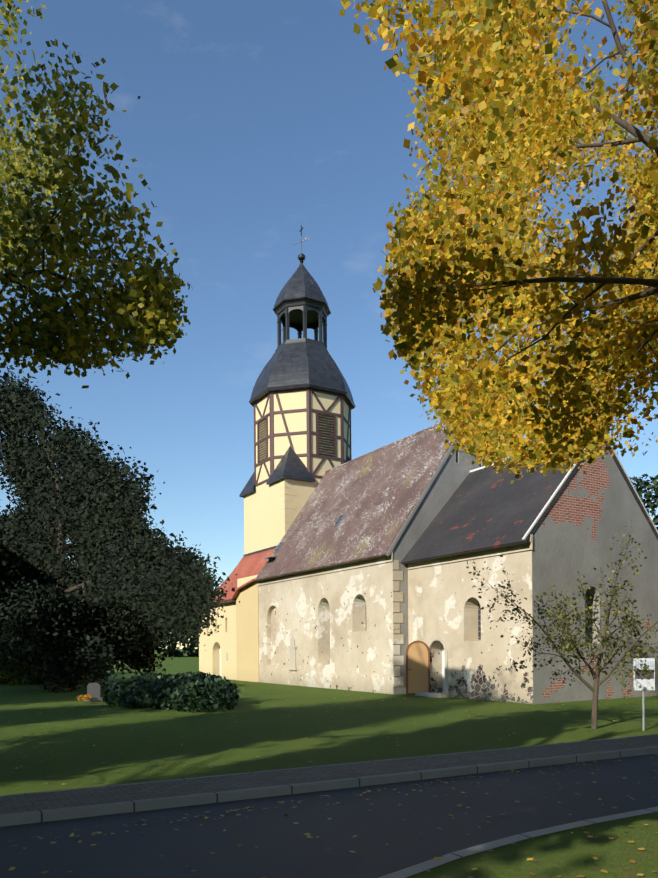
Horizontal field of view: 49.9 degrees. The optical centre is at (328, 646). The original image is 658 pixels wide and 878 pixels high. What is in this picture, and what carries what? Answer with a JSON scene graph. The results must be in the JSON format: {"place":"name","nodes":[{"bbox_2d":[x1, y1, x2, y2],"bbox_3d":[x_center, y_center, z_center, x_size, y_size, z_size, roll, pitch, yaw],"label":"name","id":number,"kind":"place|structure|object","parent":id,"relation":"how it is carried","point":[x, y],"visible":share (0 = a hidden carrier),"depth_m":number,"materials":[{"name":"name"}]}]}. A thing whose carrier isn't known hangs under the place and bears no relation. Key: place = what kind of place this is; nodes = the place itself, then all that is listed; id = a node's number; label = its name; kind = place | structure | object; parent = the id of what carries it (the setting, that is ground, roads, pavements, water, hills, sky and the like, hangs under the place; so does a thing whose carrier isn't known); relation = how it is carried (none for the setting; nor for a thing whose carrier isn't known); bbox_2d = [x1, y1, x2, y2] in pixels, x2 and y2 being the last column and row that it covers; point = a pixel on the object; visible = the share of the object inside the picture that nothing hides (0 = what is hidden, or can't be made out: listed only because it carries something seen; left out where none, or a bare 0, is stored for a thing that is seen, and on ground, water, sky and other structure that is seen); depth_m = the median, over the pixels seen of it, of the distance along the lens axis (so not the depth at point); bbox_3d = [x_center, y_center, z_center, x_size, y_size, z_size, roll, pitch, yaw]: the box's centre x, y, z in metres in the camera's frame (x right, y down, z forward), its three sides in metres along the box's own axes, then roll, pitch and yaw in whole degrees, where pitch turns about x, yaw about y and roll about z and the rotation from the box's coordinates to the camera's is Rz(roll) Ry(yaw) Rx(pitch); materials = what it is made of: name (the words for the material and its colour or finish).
{"place":"outdoors","nodes":[
{"label":"outdoors","id":0,"kind":"place"},
{"bbox_2d":[215,610,220,675],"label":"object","id":1,"kind":"structure","parent":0,"point":[216,611],"depth_m":44.32,"materials":[{"name":"beige paint"}]},
{"bbox_2d":[0,649,657,877],"bbox_3d":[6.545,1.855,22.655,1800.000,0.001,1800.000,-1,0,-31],"label":"ground","id":2,"kind":"structure","parent":0,"point":[65,753],"depth_m":14.87,"materials":[{"name":"green plant"}]},
{"bbox_2d":[0,650,111,684],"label":"hedge","id":3,"kind":"object","parent":2,"relation":"on","point":[12,676],"visible":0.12,"depth_m":38.30,"materials":[{"name":"green plant"}]},
{"bbox_2d":[77,694,91,700],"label":"grave flowers","id":4,"kind":"object","parent":2,"relation":"on","point":[86,698],"visible":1,"depth_m":24.95,"materials":[{"name":"orange plant"}]},
{"bbox_2d":[85,683,102,701],"bbox_3d":[-8.485,1.651,25.512,0.600,0.670,0.320,0,0,-11],"label":"gravestone","id":5,"kind":"object","parent":2,"relation":"on","point":[94,690],"visible":0.82,"depth_m":25.43,"materials":[{"name":"grey stone"}]},
{"bbox_2d":[0,0,189,387],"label":"linden","id":6,"kind":"object","parent":2,"relation":"on","point":[41,302],"depth_m":6.99,"materials":[{"name":"green plant"}]},
{"bbox_2d":[0,0,192,378],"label":"linden leaves","id":7,"kind":"object","parent":6,"relation":"attached to","point":[155,272],"visible":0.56,"depth_m":6.82,"materials":[{"name":"green plant"}]},
{"bbox_2d":[19,425,170,688],"bbox_3d":[-11.679,-5.381,33.592,12.094,14.826,8.419,-1,0,22],"label":"dark beech wood","id":8,"kind":"object","parent":2,"relation":"on","point":[72,589],"visible":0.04,"depth_m":33.97,"materials":[{"name":"brown plant"}]},
{"bbox_2d":[0,542,192,692],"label":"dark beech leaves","id":9,"kind":"object","parent":8,"relation":"attached to","point":[29,634],"visible":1,"depth_m":30.98,"materials":[{"name":"green plant"}]},
{"bbox_2d":[0,364,239,653],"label":"dark beech leaves","id":10,"kind":"object","parent":8,"relation":"attached to","point":[121,550],"visible":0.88,"depth_m":31.75,"materials":[{"name":"green plant"}]},
{"bbox_2d":[102,671,241,712],"bbox_3d":[-4.792,1.443,23.417,4.048,1.216,5.999,-1,0,-55],"label":"bush","id":11,"kind":"object","parent":2,"relation":"on","point":[191,692],"visible":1,"depth_m":22.13,"materials":[{"name":"green plant"}]},
{"bbox_2d":[150,626,198,656],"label":"trees","id":12,"kind":"object","parent":2,"relation":"on","point":[178,653],"depth_m":145.23,"materials":[{"name":"green plant"}]},
{"bbox_2d":[199,575,256,679],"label":"annex walls","id":13,"kind":"structure","parent":2,"relation":"on","point":[224,638],"depth_m":42.88,"materials":[{"name":"beige paint"}]},
{"bbox_2d":[218,600,235,603],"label":"eaves cornice","id":14,"kind":"structure","parent":13,"relation":"attached to","point":[223,602],"depth_m":41.67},
{"bbox_2d":[213,548,274,601],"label":"annex roof","id":15,"kind":"structure","parent":13,"relation":"on","point":[250,565],"depth_m":41.86,"materials":[{"name":"red tile"}]},
{"bbox_2d":[244,478,320,554],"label":"tower shaft","id":16,"kind":"object","parent":13,"relation":"on","point":[262,514],"visible":0.07,"depth_m":40.73,"materials":[{"name":"beige paint"}]},
{"bbox_2d":[243,546,276,556],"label":"roof flashing","id":17,"kind":"object","parent":16,"relation":"attached to","point":[262,550],"visible":0.07,"depth_m":41.41,"materials":[{"name":"metal"}]},
{"bbox_2d":[278,479,296,536],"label":"quoins","id":18,"kind":"object","parent":16,"relation":"attached to","point":[288,490],"visible":0.92,"depth_m":38.95,"materials":[{"name":"beige stone"}]},
{"bbox_2d":[239,447,350,497],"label":"corner roofs","id":19,"kind":"structure","parent":16,"relation":"on","point":[291,465],"depth_m":39.47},
{"bbox_2d":[254,388,351,487],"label":"octagonal tower","id":20,"kind":"structure","parent":16,"relation":"on","point":[295,421],"depth_m":40.05,"materials":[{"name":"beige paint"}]},
{"bbox_2d":[258,413,334,461],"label":"louvered windows","id":21,"kind":"structure","parent":20,"relation":"in","point":[319,437],"depth_m":40.26,"materials":[{"name":"brown wood"}]},
{"bbox_2d":[249,341,355,409],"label":"dome","id":22,"kind":"structure","parent":20,"relation":"on","point":[297,365],"depth_m":40.27,"materials":[{"name":"stone"}]},
{"bbox_2d":[275,338,328,352],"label":"lantern plinth","id":23,"kind":"structure","parent":22,"relation":"on","point":[301,340],"depth_m":41.18,"materials":[{"name":"grey metal"}]},
{"bbox_2d":[277,304,326,347],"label":"lantern","id":24,"kind":"object","parent":22,"relation":"on","point":[321,324],"visible":0.9,"depth_m":41.94,"materials":[{"name":"grey wood"}]},
{"bbox_2d":[273,262,330,315],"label":"lantern roof","id":25,"kind":"structure","parent":24,"relation":"on","point":[301,283],"depth_m":41.36,"materials":[{"name":"stone"}]},
{"bbox_2d":[298,225,305,262],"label":"finial","id":26,"kind":"object","parent":25,"relation":"on","point":[301,257],"visible":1,"depth_m":42.41,"materials":[{"name":"grey metal"}]},
{"bbox_2d":[294,236,309,244],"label":"weather vane","id":27,"kind":"object","parent":26,"relation":"attached to","point":[305,239],"visible":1,"depth_m":42.33,"materials":[{"name":"silver metal"}]},
{"bbox_2d":[274,298,329,325],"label":"lantern cornice","id":28,"kind":"structure","parent":24,"relation":"attached to","point":[295,317],"depth_m":42.03,"materials":[{"name":"grey metal"}]},
{"bbox_2d":[236,576,258,681],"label":"annex block","id":29,"kind":"structure","parent":2,"relation":"on","point":[247,633],"depth_m":39.42,"materials":[{"name":"beige paint"}]},
{"bbox_2d":[0,746,657,826],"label":"kerb","id":30,"kind":"structure","parent":2,"relation":"on","point":[21,818],"depth_m":9.14,"materials":[{"name":"concrete"}]},
{"bbox_2d":[0,734,657,796],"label":"path edging","id":31,"kind":"object","parent":2,"relation":"on","point":[302,767],"visible":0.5,"depth_m":10.48,"materials":[{"name":"concrete"}]},
{"bbox_2d":[0,735,657,813],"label":"footpath","id":32,"kind":"structure","parent":2,"relation":"on","point":[58,799],"depth_m":9.86,"materials":[{"name":"grey concrete"}]},
{"bbox_2d":[8,692,657,877],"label":"leaf litter","id":33,"kind":"object","parent":2,"relation":"on","point":[435,858],"visible":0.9,"depth_m":7.95,"materials":[{"name":"yellow plant"}]},
{"bbox_2d":[259,441,492,693],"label":"nave walls","id":34,"kind":"structure","parent":2,"relation":"on","point":[342,642],"depth_m":30.71,"materials":[{"name":"beige paint"}]},
{"bbox_2d":[288,635,296,669],"bbox_3d":[-1.797,0.303,34.916,0.100,1.750,0.760,-1,0,-31],"label":"wall monument","id":35,"kind":"object","parent":34,"relation":"attached to","point":[292,647],"visible":1,"depth_m":34.86,"materials":[{"name":"beige stone"}]},
{"bbox_2d":[255,423,454,580],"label":"nave roof","id":36,"kind":"structure","parent":34,"relation":"attached to","point":[374,497],"depth_m":32.73,"materials":[{"name":"tile"}]},
{"bbox_2d":[261,514,345,560],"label":"roof lights","id":37,"kind":"object","parent":36,"relation":"in","point":[337,523],"visible":1,"depth_m":37.28},
{"bbox_2d":[325,423,438,472],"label":"roof ridge","id":38,"kind":"structure","parent":36,"relation":"on","point":[400,440],"depth_m":35.18,"materials":[{"name":"tile"}]},
{"bbox_2d":[386,439,493,556],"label":"roof verge trim","id":39,"kind":"structure","parent":36,"relation":"attached to","point":[410,516],"depth_m":28.48,"materials":[{"name":"grey metal"}]},
{"bbox_2d":[254,541,529,580],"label":"eave boards","id":40,"kind":"object","parent":34,"relation":"attached to","point":[406,563],"visible":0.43,"depth_m":28.03,"materials":[{"name":"brown wood"}]},
{"bbox_2d":[257,534,532,585],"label":"cornices","id":41,"kind":"object","parent":34,"relation":"attached to","point":[474,555],"visible":0.56,"depth_m":27.76,"materials":[{"name":"paint"}]},
{"bbox_2d":[392,560,403,686],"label":"quoins","id":42,"kind":"object","parent":34,"relation":"attached to","point":[398,638],"visible":0.88,"depth_m":27.91,"materials":[{"name":"beige stone"}]},
{"bbox_2d":[365,604,480,639],"bbox_3d":[2.767,-0.730,28.952,0.300,2.861,9.665,-1,0,-36],"label":"window glass","id":43,"kind":"object","parent":34,"relation":"attached to","point":[479,623],"visible":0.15,"depth_m":25.51,"materials":[{"name":"grey glass"}]},
{"bbox_2d":[413,692,451,697],"bbox_3d":[3.864,1.819,26.574,0.550,0.120,1.600,-1,0,-31],"label":"doorstep","id":44,"kind":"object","parent":2,"relation":"on","point":[433,694],"depth_m":26.31,"materials":[{"name":"grey stone"}]},
{"bbox_2d":[466,520,657,728],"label":"tree","id":45,"kind":"object","parent":2,"relation":"on","point":[579,644],"depth_m":15.79,"materials":[{"name":"green plant"}]},
{"bbox_2d":[629,474,657,529],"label":"trees","id":46,"kind":"object","parent":2,"relation":"on","point":[640,482],"visible":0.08,"depth_m":43.35,"materials":[{"name":"green plant"}]},
{"bbox_2d":[633,658,654,730],"bbox_3d":[6.903,1.052,15.505,0.480,1.600,0.081,-1,0,-6],"label":"info sign","id":47,"kind":"object","parent":2,"relation":"on","point":[644,684],"visible":0.9,"depth_m":15.47,"materials":[{"name":"silver metal"}]},
{"bbox_2d":[0,753,657,877],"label":"road","id":48,"kind":"structure","parent":0,"point":[274,840],"depth_m":7.47,"materials":[{"name":"grey asphalt"}]},
{"bbox_2d":[379,807,657,877],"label":"kerb","id":49,"kind":"structure","parent":48,"relation":"on","point":[425,865],"depth_m":6.81,"materials":[{"name":"grey concrete"}]},
{"bbox_2d":[0,0,657,648],"label":"sky","id":50,"kind":"structure","parent":0,"point":[252,123],"materials":[{"name":"blue"}]},
{"bbox_2d":[339,0,657,483],"bbox_3d":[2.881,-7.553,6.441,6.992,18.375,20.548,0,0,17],"label":"linden leaves","id":51,"kind":"object","parent":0,"point":[476,410],"visible":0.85,"depth_m":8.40,"materials":[{"name":"yellow plant"}]},
{"bbox_2d":[408,445,657,703],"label":"choir walls","id":52,"kind":"structure","parent":0,"point":[593,510],"depth_m":24.42,"materials":[{"name":"paint"}]},
{"bbox_2d":[406,641,429,694],"bbox_3d":[3.403,0.820,27.050,0.910,2.085,0.144,-1,0,-3],"label":"door leaf","id":53,"kind":"object","parent":52,"relation":"attached to","point":[417,666],"visible":0.92,"depth_m":27.02,"materials":[{"name":"brown wood"}]},
{"bbox_2d":[427,636,447,693],"bbox_3d":[4.078,0.747,26.708,0.031,2.260,1.220,-1,0,-31],"label":"door surround","id":54,"kind":"object","parent":52,"relation":"attached to","point":[440,639],"visible":0.69,"depth_m":26.26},
{"bbox_2d":[442,647,444,692],"bbox_3d":[4.639,0.822,27.046,0.040,2.100,0.900,-1,0,-31],"label":"door","id":55,"kind":"structure","parent":52,"relation":"attached to","point":[443,673],"depth_m":27.36,"materials":[{"name":"white paint"}]},
{"bbox_2d":[400,441,657,563],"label":"roof","id":56,"kind":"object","parent":52,"relation":"on","point":[483,509],"visible":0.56,"depth_m":25.72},
{"bbox_2d":[470,441,657,539],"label":"roof verge trim","id":57,"kind":"structure","parent":56,"relation":"attached to","point":[546,505],"depth_m":23.50,"materials":[{"name":"white"}]}
]}

